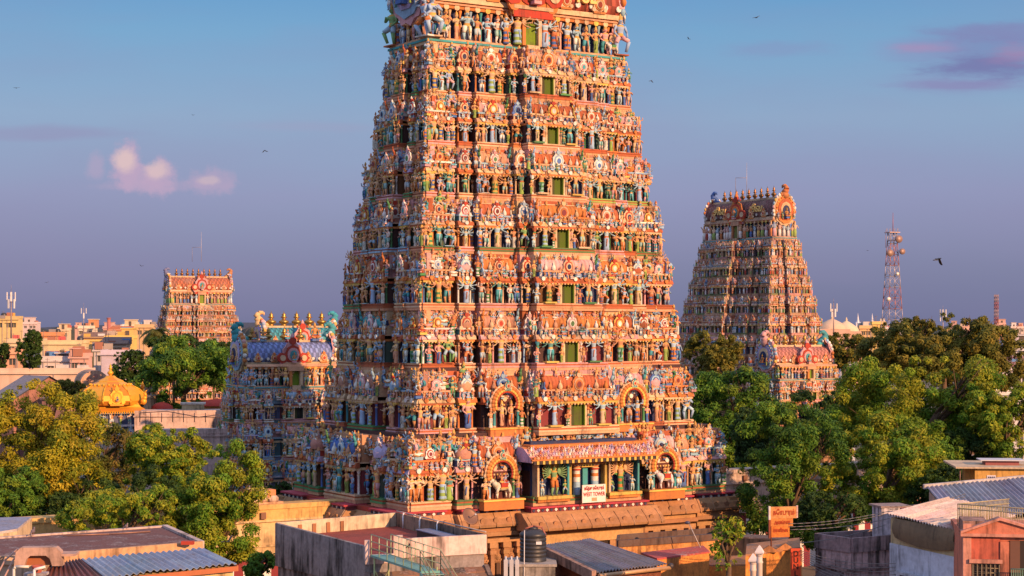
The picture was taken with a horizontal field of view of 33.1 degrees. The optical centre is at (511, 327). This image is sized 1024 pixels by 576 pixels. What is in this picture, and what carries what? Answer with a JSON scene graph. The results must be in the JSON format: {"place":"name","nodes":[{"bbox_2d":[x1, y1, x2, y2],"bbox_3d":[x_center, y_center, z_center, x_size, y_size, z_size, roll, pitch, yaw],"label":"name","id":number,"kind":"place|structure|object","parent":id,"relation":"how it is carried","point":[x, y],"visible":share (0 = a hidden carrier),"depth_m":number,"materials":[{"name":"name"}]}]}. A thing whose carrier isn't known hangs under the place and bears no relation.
{"place":"outdoors","nodes":[
{"label":"outdoors","id":0,"kind":"place"},
{"bbox_2d":[0,313,22,343],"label":"city house","id":1,"kind":"structure","parent":0,"point":[17,324],"depth_m":500.00,"materials":[{"name":"paint"}]},
{"bbox_2d":[0,337,22,367],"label":"city house","id":2,"kind":"structure","parent":0,"point":[12,361],"depth_m":350.00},
{"bbox_2d":[7,291,15,338],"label":"mobile mast","id":3,"kind":"object","parent":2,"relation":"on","point":[14,300],"visible":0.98,"depth_m":479.83,"materials":[{"name":"metal"}]},
{"bbox_2d":[0,517,31,536],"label":"flat roof house","id":4,"kind":"structure","parent":0,"point":[11,526],"depth_m":112.42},
{"bbox_2d":[7,330,46,367],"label":"city house","id":5,"kind":"structure","parent":0,"point":[13,340],"depth_m":440.00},
{"bbox_2d":[23,317,40,337],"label":"city house","id":6,"kind":"structure","parent":0,"point":[31,323],"depth_m":900.00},
{"bbox_2d":[40,329,64,339],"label":"city house","id":7,"kind":"structure","parent":0,"point":[51,333],"depth_m":519.94,"materials":[{"name":"paint"}]},
{"bbox_2d":[41,349,69,367],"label":"city house","id":8,"kind":"structure","parent":0,"point":[61,356],"depth_m":352.00,"materials":[{"name":"paint"}]},
{"bbox_2d":[57,324,71,339],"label":"city house","id":9,"kind":"structure","parent":0,"point":[66,328],"depth_m":639.85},
{"bbox_2d":[41,332,89,355],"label":"city house","id":10,"kind":"structure","parent":0,"point":[53,344],"depth_m":430.00,"materials":[{"name":"paint"}]},
{"bbox_2d":[68,346,92,367],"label":"city house","id":11,"kind":"structure","parent":0,"point":[80,355],"depth_m":349.85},
{"bbox_2d":[77,319,99,335],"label":"city house","id":12,"kind":"structure","parent":0,"point":[92,324],"depth_m":650.13,"materials":[{"name":"paint"}]},
{"bbox_2d":[80,328,106,367],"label":"city house","id":13,"kind":"structure","parent":0,"point":[95,336],"depth_m":450.28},
{"bbox_2d":[92,339,112,371],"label":"city house","id":14,"kind":"structure","parent":0,"point":[97,347],"depth_m":371.91,"materials":[{"name":"paint"}]},
{"bbox_2d":[101,333,131,349],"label":"city house","id":15,"kind":"structure","parent":0,"point":[119,343],"depth_m":400.93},
{"bbox_2d":[99,347,141,384],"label":"city house","id":16,"kind":"structure","parent":0,"point":[107,357],"depth_m":360.00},
{"bbox_2d":[107,324,133,334],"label":"city house","id":17,"kind":"structure","parent":0,"point":[117,329],"depth_m":602.25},
{"bbox_2d":[104,328,137,349],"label":"city house","id":18,"kind":"structure","parent":0,"point":[129,332],"depth_m":440.70,"materials":[{"name":"paint"}]},
{"bbox_2d":[134,319,155,385],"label":"city house","id":19,"kind":"structure","parent":0,"point":[144,327],"depth_m":560.00,"materials":[{"name":"paint"}]},
{"bbox_2d":[133,409,220,489],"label":"wall","id":20,"kind":"structure","parent":0,"point":[188,422],"depth_m":214.96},
{"bbox_2d":[139,411,220,421],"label":"pipe railing","id":21,"kind":"object","parent":20,"relation":"on","point":[194,416],"visible":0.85,"depth_m":204.96,"materials":[{"name":"metal"}]},
{"bbox_2d":[180,402,205,409],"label":"roof cabin","id":22,"kind":"object","parent":20,"relation":"on","point":[192,405],"visible":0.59,"depth_m":227.03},
{"bbox_2d":[144,267,241,408],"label":"temple tower","id":23,"kind":"structure","parent":0,"point":[200,307],"depth_m":376.19,"materials":[{"name":"paint"}]},
{"bbox_2d":[203,399,221,408],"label":"red canopy","id":24,"kind":"object","parent":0,"point":[213,404],"visible":0.47,"depth_m":231.11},
{"bbox_2d":[215,322,337,493],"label":"temple tower","id":25,"kind":"structure","parent":0,"point":[272,397],"depth_m":181.32,"materials":[{"name":"paint"}]},
{"bbox_2d":[253,311,340,359],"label":"temple tower","id":26,"kind":"structure","parent":0,"point":[275,331],"depth_m":212.34,"materials":[{"name":"paint"}]},
{"bbox_2d":[41,322,679,329],"bbox_3d":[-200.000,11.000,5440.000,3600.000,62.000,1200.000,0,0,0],"label":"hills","id":27,"kind":"structure","parent":0,"point":[246,325],"depth_m":5449.23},
{"bbox_2d":[365,564,492,575],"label":"sloping roof","id":28,"kind":"structure","parent":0,"point":[485,570],"depth_m":98.77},
{"bbox_2d":[370,534,456,575],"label":"metal staircase","id":29,"kind":"structure","parent":28,"relation":"on","point":[390,558],"depth_m":94.53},
{"bbox_2d":[12,362,954,575],"bbox_3d":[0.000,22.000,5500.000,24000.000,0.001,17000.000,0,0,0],"label":"ground","id":30,"kind":"structure","parent":0,"point":[808,571],"depth_m":229.88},
{"bbox_2d":[0,342,10,367],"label":"leafy tree","id":31,"kind":"object","parent":30,"relation":"on","point":[4,349],"visible":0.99,"depth_m":331.20,"materials":[{"name":"green plant"}]},
{"bbox_2d":[0,465,49,516],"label":"leafy tree","id":32,"kind":"object","parent":30,"relation":"on","point":[20,484],"visible":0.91,"depth_m":134.34,"materials":[{"name":"green plant"}]},
{"bbox_2d":[0,375,56,476],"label":"gabled hall","id":33,"kind":"structure","parent":30,"relation":"on","point":[23,392],"depth_m":254.15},
{"bbox_2d":[14,329,43,374],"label":"leafy tree","id":34,"kind":"object","parent":30,"relation":"on","point":[31,344],"visible":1,"depth_m":328.84,"materials":[{"name":"green plant"}]},
{"bbox_2d":[0,358,94,389],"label":"temple hall","id":35,"kind":"structure","parent":30,"relation":"on","point":[8,376],"depth_m":329.85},
{"bbox_2d":[0,378,112,514],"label":"leafy tree","id":36,"kind":"object","parent":30,"relation":"on","point":[65,447],"visible":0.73,"depth_m":139.29,"materials":[{"name":"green plant"}]},
{"bbox_2d":[40,387,79,477],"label":"gabled hall","id":37,"kind":"structure","parent":30,"relation":"on","point":[57,413],"depth_m":245.70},
{"bbox_2d":[9,476,123,516],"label":"leafy tree","id":38,"kind":"object","parent":30,"relation":"on","point":[56,504],"visible":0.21,"depth_m":136.25,"materials":[{"name":"green plant"}]},
{"bbox_2d":[54,378,86,411],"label":"leafy tree","id":39,"kind":"object","parent":30,"relation":"on","point":[70,387],"visible":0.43,"depth_m":175.55,"materials":[{"name":"green plant"}]},
{"bbox_2d":[74,369,105,385],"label":"vaulted hall","id":40,"kind":"structure","parent":30,"relation":"on","point":[87,376],"depth_m":270.00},
{"bbox_2d":[61,422,137,508],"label":"leafy tree","id":41,"kind":"object","parent":30,"relation":"on","point":[110,463],"visible":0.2,"depth_m":155.81,"materials":[{"name":"green plant"}]},
{"bbox_2d":[0,525,203,575],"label":"terrace house","id":42,"kind":"structure","parent":30,"relation":"on","point":[161,538],"depth_m":100.05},
{"bbox_2d":[63,531,150,535],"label":"roof pipe","id":43,"kind":"object","parent":42,"relation":"on","point":[107,533],"visible":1,"depth_m":104.06,"materials":[{"name":"paint"}]},
{"bbox_2d":[74,363,146,494],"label":"golden shrine","id":44,"kind":"object","parent":30,"relation":"on","point":[120,400],"visible":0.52,"depth_m":227.20,"materials":[{"name":"paint"}]},
{"bbox_2d":[54,483,183,531],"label":"leafy tree","id":45,"kind":"object","parent":30,"relation":"on","point":[143,507],"visible":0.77,"depth_m":117.87,"materials":[{"name":"green plant"}]},
{"bbox_2d":[111,349,145,382],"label":"leafy tree","id":46,"kind":"object","parent":30,"relation":"on","point":[127,372],"visible":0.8,"depth_m":262.96,"materials":[{"name":"green plant"}]},
{"bbox_2d":[46,547,237,575],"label":"lean to","id":47,"kind":"object","parent":30,"relation":"on","point":[198,561],"visible":0.97,"depth_m":92.64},
{"bbox_2d":[12,565,45,575],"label":"drain pipe","id":48,"kind":"object","parent":47,"relation":"attached to","point":[25,566],"visible":1,"depth_m":86.63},
{"bbox_2d":[24,565,48,575],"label":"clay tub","id":49,"kind":"object","parent":47,"relation":"on","point":[39,573],"visible":0.84,"depth_m":87.47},
{"bbox_2d":[14,546,78,565],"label":"concrete hood","id":50,"kind":"object","parent":47,"relation":"on","point":[41,555],"visible":0.97,"depth_m":90.50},
{"bbox_2d":[139,395,158,408],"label":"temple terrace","id":51,"kind":"structure","parent":30,"relation":"on","point":[151,401],"depth_m":234.85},
{"bbox_2d":[151,402,172,408],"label":"red canopy","id":52,"kind":"object","parent":51,"relation":"attached to","point":[161,405],"visible":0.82,"depth_m":231.41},
{"bbox_2d":[139,327,170,394],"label":"palm tree","id":53,"kind":"object","parent":30,"relation":"on","point":[158,333],"visible":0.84,"depth_m":298.88,"materials":[{"name":"green plant"}]},
{"bbox_2d":[122,422,213,492],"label":"leafy tree","id":54,"kind":"object","parent":30,"relation":"on","point":[144,450],"visible":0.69,"depth_m":141.83,"materials":[{"name":"green plant"}]},
{"bbox_2d":[130,463,208,507],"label":"leafy tree","id":55,"kind":"object","parent":30,"relation":"on","point":[139,481],"visible":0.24,"depth_m":134.44,"materials":[{"name":"green plant"}]},
{"bbox_2d":[146,333,198,401],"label":"leafy tree","id":56,"kind":"object","parent":30,"relation":"on","point":[192,340],"visible":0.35,"depth_m":260.99,"materials":[{"name":"green plant"}]},
{"bbox_2d":[129,335,233,408],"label":"leafy tree","id":57,"kind":"object","parent":30,"relation":"on","point":[196,360],"visible":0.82,"depth_m":236.72,"materials":[{"name":"green plant"}]},
{"bbox_2d":[23,499,343,575],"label":"temple wall","id":58,"kind":"structure","parent":30,"relation":"on","point":[268,517],"depth_m":130.83,"materials":[{"name":"paint"}]},
{"bbox_2d":[247,485,282,504],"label":"bull statue","id":59,"kind":"object","parent":58,"relation":"on","point":[273,498],"visible":0.27,"depth_m":131.54,"materials":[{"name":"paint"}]},
{"bbox_2d":[162,428,233,476],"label":"temple terrace","id":60,"kind":"structure","parent":30,"relation":"on","point":[214,436],"depth_m":180.38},
{"bbox_2d":[195,338,231,398],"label":"leafy tree","id":61,"kind":"object","parent":30,"relation":"on","point":[220,344],"visible":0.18,"depth_m":252.93,"materials":[{"name":"green plant"}]},
{"bbox_2d":[174,438,270,564],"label":"leafy tree","id":62,"kind":"object","parent":30,"relation":"on","point":[216,508],"visible":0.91,"depth_m":119.52,"materials":[{"name":"green plant"}]},
{"bbox_2d":[241,550,274,575],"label":"shrub","id":63,"kind":"object","parent":30,"relation":"on","point":[255,565],"visible":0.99,"depth_m":116.53,"materials":[{"name":"green plant"}]},
{"bbox_2d":[265,480,292,494],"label":"shrub","id":64,"kind":"object","parent":30,"relation":"on","point":[284,485],"visible":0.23,"depth_m":146.49,"materials":[{"name":"green plant"}]},
{"bbox_2d":[275,510,486,575],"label":"concrete house","id":65,"kind":"structure","parent":30,"relation":"on","point":[338,546],"depth_m":102.34,"materials":[{"name":"concrete"}]},
{"bbox_2d":[416,528,457,536],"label":"solar panel","id":66,"kind":"object","parent":65,"relation":"on","point":[428,532],"visible":0.54,"depth_m":104.74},
{"bbox_2d":[463,508,477,526],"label":"satellite dish","id":67,"kind":"object","parent":65,"relation":"on","point":[470,516],"visible":0.99,"depth_m":104.79,"materials":[{"name":"paint"}]},
{"bbox_2d":[277,0,741,575],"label":"temple tower","id":68,"kind":"structure","parent":30,"relation":"on","point":[509,368],"depth_m":135.43,"materials":[{"name":"paint"}]},
{"bbox_2d":[581,484,605,504],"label":"sign board","id":69,"kind":"object","parent":68,"relation":"attached to","point":[593,493],"visible":1,"depth_m":132.30,"materials":[{"name":"paint"}]},
{"bbox_2d":[41,325,1009,348],"bbox_3d":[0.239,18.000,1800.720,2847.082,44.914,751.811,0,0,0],"label":"woods","id":70,"kind":"object","parent":30,"relation":"on","point":[245,331],"depth_m":1490.50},
{"bbox_2d":[504,530,556,575],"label":"tank house","id":71,"kind":"structure","parent":30,"relation":"on","point":[514,566],"depth_m":106.58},
{"bbox_2d":[519,525,546,562],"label":"water tank","id":72,"kind":"object","parent":71,"relation":"on","point":[535,544],"visible":0.99,"depth_m":107.39,"materials":[{"name":"black plastic"}]},
{"bbox_2d":[546,538,673,575],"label":"corrugated shed","id":73,"kind":"structure","parent":30,"relation":"on","point":[588,557],"depth_m":108.54,"materials":[{"name":"grey metal"}]},
{"bbox_2d":[616,528,722,557],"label":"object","id":74,"kind":"structure","parent":30,"relation":"on","point":[638,543],"depth_m":119.81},
{"bbox_2d":[682,330,744,414],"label":"leafy tree","id":75,"kind":"object","parent":30,"relation":"on","point":[722,352],"visible":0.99,"depth_m":230.57,"materials":[{"name":"green plant"}]},
{"bbox_2d":[708,515,745,575],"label":"sapling","id":76,"kind":"object","parent":30,"relation":"on","point":[733,534],"visible":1,"depth_m":98.87,"materials":[{"name":"green plant"}]},
{"bbox_2d":[709,555,745,575],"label":"orange house","id":77,"kind":"structure","parent":30,"relation":"on","point":[738,568],"depth_m":117.41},
{"bbox_2d":[687,365,776,467],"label":"leafy tree","id":78,"kind":"object","parent":30,"relation":"on","point":[717,385],"visible":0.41,"depth_m":190.27,"materials":[{"name":"green plant"}]},
{"bbox_2d":[748,553,755,575],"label":"lamp post","id":79,"kind":"object","parent":30,"relation":"on","point":[752,560],"visible":0.86,"depth_m":85.87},
{"bbox_2d":[677,184,832,440],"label":"temple tower","id":80,"kind":"structure","parent":30,"relation":"on","point":[749,284],"depth_m":302.75,"materials":[{"name":"paint"}]},
{"bbox_2d":[721,534,788,555],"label":"dark yard wall","id":81,"kind":"structure","parent":30,"relation":"on","point":[743,542],"depth_m":123.82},
{"bbox_2d":[755,545,763,575],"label":"lamp post","id":82,"kind":"object","parent":30,"relation":"on","point":[759,552],"visible":1,"depth_m":84.88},
{"bbox_2d":[729,401,797,466],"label":"leafy tree","id":83,"kind":"object","parent":30,"relation":"on","point":[741,447],"visible":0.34,"depth_m":169.82,"materials":[{"name":"green plant"}]},
{"bbox_2d":[782,388,846,462],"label":"leafy tree","id":84,"kind":"object","parent":30,"relation":"on","point":[798,396],"visible":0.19,"depth_m":187.79,"materials":[{"name":"green plant"}]},
{"bbox_2d":[719,461,920,566],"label":"building","id":85,"kind":"structure","parent":30,"relation":"on","point":[734,479],"depth_m":156.38,"materials":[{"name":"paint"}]},
{"bbox_2d":[821,317,849,380],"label":"domed hall","id":86,"kind":"structure","parent":30,"relation":"on","point":[827,326],"depth_m":555.24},
{"bbox_2d":[828,332,869,376],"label":"leafy tree","id":87,"kind":"object","parent":30,"relation":"on","point":[842,355],"visible":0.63,"depth_m":260.42,"materials":[{"name":"green plant"}]},
{"bbox_2d":[842,317,860,389],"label":"domed hall","id":88,"kind":"structure","parent":30,"relation":"on","point":[854,329],"depth_m":556.65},
{"bbox_2d":[814,529,890,575],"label":"blackened house","id":89,"kind":"structure","parent":30,"relation":"on","point":[864,547],"depth_m":107.64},
{"bbox_2d":[869,503,909,535],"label":"stair turret","id":90,"kind":"object","parent":30,"relation":"on","point":[885,529],"visible":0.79,"depth_m":108.57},
{"bbox_2d":[853,315,975,405],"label":"leafy tree","id":91,"kind":"object","parent":30,"relation":"on","point":[922,326],"visible":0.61,"depth_m":237.36,"materials":[{"name":"green plant"}]},
{"bbox_2d":[823,354,1013,482],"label":"leafy tree","id":92,"kind":"object","parent":30,"relation":"on","point":[868,400],"visible":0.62,"depth_m":150.65,"materials":[{"name":"green plant"}]},
{"bbox_2d":[895,419,969,492],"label":"leafy tree","id":93,"kind":"object","parent":30,"relation":"on","point":[948,448],"visible":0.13,"depth_m":145.13,"materials":[{"name":"green plant"}]},
{"bbox_2d":[882,312,1001,420],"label":"leafy tree","id":94,"kind":"object","parent":30,"relation":"on","point":[988,334],"visible":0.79,"depth_m":233.01,"materials":[{"name":"green plant"}]},
{"bbox_2d":[888,496,1014,575],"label":"white house","id":95,"kind":"structure","parent":30,"relation":"on","point":[922,540],"depth_m":99.79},
{"bbox_2d":[939,420,1015,459],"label":"leafy tree","id":96,"kind":"object","parent":30,"relation":"on","point":[978,444],"visible":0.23,"depth_m":147.08,"materials":[{"name":"green plant"}]},
{"bbox_2d":[939,321,1023,454],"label":"leafy tree","id":97,"kind":"object","parent":30,"relation":"on","point":[1010,345],"visible":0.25,"depth_m":240.49,"materials":[{"name":"green plant"}]},
{"bbox_2d":[0,0,1023,326],"label":"sky","id":98,"kind":"structure","parent":0,"point":[875,117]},
{"bbox_2d":[641,546,709,575],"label":"red roof house","id":99,"kind":"structure","parent":0,"point":[690,561],"depth_m":114.56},
{"bbox_2d":[746,538,799,575],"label":"orange parapet house","id":100,"kind":"structure","parent":0,"point":[777,558],"depth_m":106.50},
{"bbox_2d":[768,505,797,546],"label":"hoarding","id":101,"kind":"object","parent":100,"relation":"on","point":[780,519],"visible":1,"depth_m":106.93,"materials":[{"name":"paint"}]},
{"bbox_2d":[791,547,801,575],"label":"vertical sign","id":102,"kind":"object","parent":100,"relation":"attached to","point":[796,566],"visible":1,"depth_m":103.45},
{"bbox_2d":[746,330,854,463],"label":"temple tower","id":103,"kind":"structure","parent":0,"point":[792,368],"depth_m":237.01,"materials":[{"name":"paint"}]},
{"bbox_2d":[857,322,871,385],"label":"city house","id":104,"kind":"structure","parent":0,"point":[864,328],"depth_m":599.94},
{"bbox_2d":[870,316,885,350],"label":"city house","id":105,"kind":"structure","parent":0,"point":[876,323],"depth_m":660.00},
{"bbox_2d":[881,228,904,330],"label":"telecom tower","id":106,"kind":"structure","parent":0,"point":[898,239],"depth_m":449.09,"materials":[{"name":"metal"}]},
{"bbox_2d":[923,475,1023,519],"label":"metal roof","id":107,"kind":"structure","parent":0,"point":[1011,488],"depth_m":115.15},
{"bbox_2d":[943,458,1023,480],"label":"mustard house","id":108,"kind":"structure","parent":0,"point":[982,468],"depth_m":125.90,"materials":[{"name":"paint"}]},
{"bbox_2d":[951,499,1023,575],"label":"salmon house","id":109,"kind":"structure","parent":0,"point":[990,546],"depth_m":90.86,"materials":[{"name":"paint"}]},
{"bbox_2d":[972,563,999,575],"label":"grille window","id":110,"kind":"structure","parent":109,"relation":"in","point":[977,569],"depth_m":90.87,"materials":[{"name":"paint"}]},
{"bbox_2d":[994,294,998,325],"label":"radio mast","id":111,"kind":"object","parent":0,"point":[995,309],"visible":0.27,"depth_m":299.77,"materials":[{"name":"metal"}]},
{"bbox_2d":[995,388,1023,458],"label":"city house","id":112,"kind":"structure","parent":0,"point":[1007,393],"depth_m":250.00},
{"bbox_2d":[1002,356,1023,381],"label":"city house","id":113,"kind":"structure","parent":0,"point":[1012,361],"depth_m":300.68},
{"bbox_2d":[1009,322,1023,333],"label":"city house","id":114,"kind":"structure","parent":0,"point":[1020,327],"depth_m":1100.00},
{"label":"street","id":115,"kind":"structure","parent":0,"visible":0},
{"bbox_2d":[733,399,852,550],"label":"leafy tree","id":116,"kind":"object","parent":115,"relation":"on","point":[791,447],"visible":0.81,"depth_m":137.80,"materials":[{"name":"green plant"}]},
{"bbox_2d":[796,490,868,532],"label":"leafy tree","id":117,"kind":"object","parent":115,"relation":"on","point":[818,511],"visible":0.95,"depth_m":129.43,"materials":[{"name":"green plant"}]},
{"bbox_2d":[816,420,949,524],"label":"leafy tree","id":118,"kind":"object","parent":115,"relation":"on","point":[890,479],"visible":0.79,"depth_m":139.90,"materials":[{"name":"green plant"}]},
{"bbox_2d":[903,462,961,507],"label":"leafy tree","id":119,"kind":"object","parent":115,"relation":"on","point":[913,493],"visible":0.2,"depth_m":136.33,"materials":[{"name":"green plant"}]},
{"bbox_2d":[957,381,1023,458],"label":"leafy tree","id":120,"kind":"object","parent":115,"relation":"on","point":[1006,437],"visible":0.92,"depth_m":145.65,"materials":[{"name":"green plant"}]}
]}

